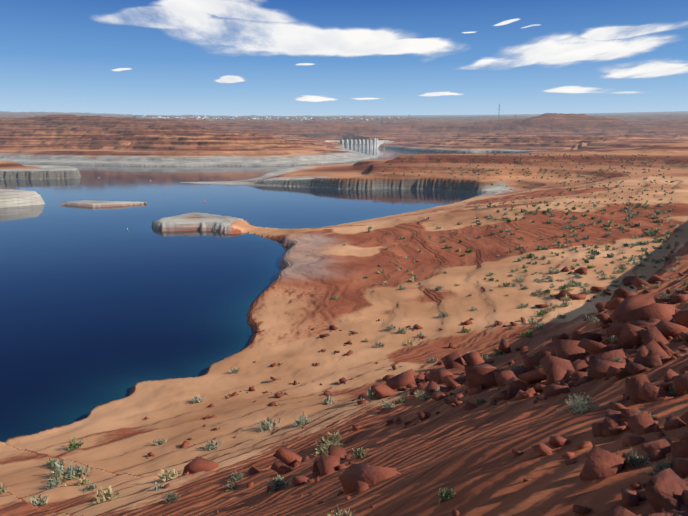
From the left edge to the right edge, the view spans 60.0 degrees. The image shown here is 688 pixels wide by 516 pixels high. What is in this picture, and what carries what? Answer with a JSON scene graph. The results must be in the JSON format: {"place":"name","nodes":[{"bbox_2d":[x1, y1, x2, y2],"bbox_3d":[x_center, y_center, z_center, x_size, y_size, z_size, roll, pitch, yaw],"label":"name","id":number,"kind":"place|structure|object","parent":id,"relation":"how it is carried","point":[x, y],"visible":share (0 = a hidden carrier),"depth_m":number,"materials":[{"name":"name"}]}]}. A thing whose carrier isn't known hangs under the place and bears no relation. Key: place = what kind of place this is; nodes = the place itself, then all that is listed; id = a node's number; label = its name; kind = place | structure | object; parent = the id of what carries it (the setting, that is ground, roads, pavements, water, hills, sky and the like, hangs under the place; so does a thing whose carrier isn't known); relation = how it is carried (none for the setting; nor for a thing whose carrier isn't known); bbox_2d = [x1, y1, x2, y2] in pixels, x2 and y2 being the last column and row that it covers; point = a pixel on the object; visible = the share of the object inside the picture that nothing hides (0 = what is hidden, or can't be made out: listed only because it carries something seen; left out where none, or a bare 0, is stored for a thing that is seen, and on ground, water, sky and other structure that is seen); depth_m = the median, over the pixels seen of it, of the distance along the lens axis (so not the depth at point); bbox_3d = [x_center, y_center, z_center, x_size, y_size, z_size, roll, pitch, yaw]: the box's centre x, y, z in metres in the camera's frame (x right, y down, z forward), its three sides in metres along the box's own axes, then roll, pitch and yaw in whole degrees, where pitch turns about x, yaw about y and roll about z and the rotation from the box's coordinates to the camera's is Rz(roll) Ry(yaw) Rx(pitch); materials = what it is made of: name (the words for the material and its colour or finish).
{"place":"outdoors","nodes":[
{"label":"outdoors","id":0,"kind":"place"},
{"bbox_2d":[0,149,483,441],"bbox_3d":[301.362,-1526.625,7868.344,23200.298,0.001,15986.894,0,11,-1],"label":"lake water","id":1,"kind":"structure","parent":0,"point":[100,305],"depth_m":192.03,"materials":[{"name":"blue liquid"}]},
{"bbox_2d":[0,111,687,515],"bbox_3d":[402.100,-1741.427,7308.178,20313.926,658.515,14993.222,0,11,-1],"label":"desert ground","id":2,"kind":"structure","parent":0,"point":[476,463],"depth_m":125.44,"materials":[{"name":"sand"},{"name":"orange sand"}]},
{"bbox_2d":[141,115,389,119],"bbox_3d":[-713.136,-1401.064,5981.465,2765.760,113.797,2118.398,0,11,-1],"label":"town buildings","id":3,"kind":"structure","parent":2,"relation":"on","point":[254,117],"depth_m":5643.69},
{"bbox_2d":[133,115,419,120],"bbox_3d":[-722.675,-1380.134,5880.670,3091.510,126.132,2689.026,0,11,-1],"label":"town trees","id":4,"kind":"object","parent":2,"relation":"on","point":[278,119],"materials":[{"name":"plant"}]},
{"bbox_2d":[311,134,364,139],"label":"glen canyon bridge","id":5,"kind":"structure","parent":2,"relation":"on","point":[338,135],"depth_m":2871.19,"materials":[{"name":"metal"}]},
{"bbox_2d":[0,153,687,515],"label":"shrubs","id":6,"kind":"object","parent":2,"relation":"on","point":[62,475],"visible":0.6,"depth_m":115.16,"materials":[{"name":"green plant"}]},
{"bbox_2d":[325,138,393,148],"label":"dam","id":7,"kind":"structure","parent":2,"relation":"on","point":[374,143],"depth_m":2635.65,"materials":[{"name":"concrete"}]},
{"bbox_2d":[144,265,687,515],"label":"boulders","id":8,"kind":"object","parent":2,"relation":"on","point":[651,324],"visible":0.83,"depth_m":25.44,"materials":[{"name":"red stone"}]},
{"bbox_2d":[363,105,517,129],"bbox_3d":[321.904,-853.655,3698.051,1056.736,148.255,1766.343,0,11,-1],"label":"transmission towers","id":9,"kind":"structure","parent":2,"relation":"on","point":[411,126],"depth_m":2949.29,"materials":[{"name":"metal"}]},
{"bbox_2d":[0,0,687,115],"label":"sky","id":10,"kind":"structure","parent":0,"point":[134,57],"materials":[{"name":"blue"}]}
]}

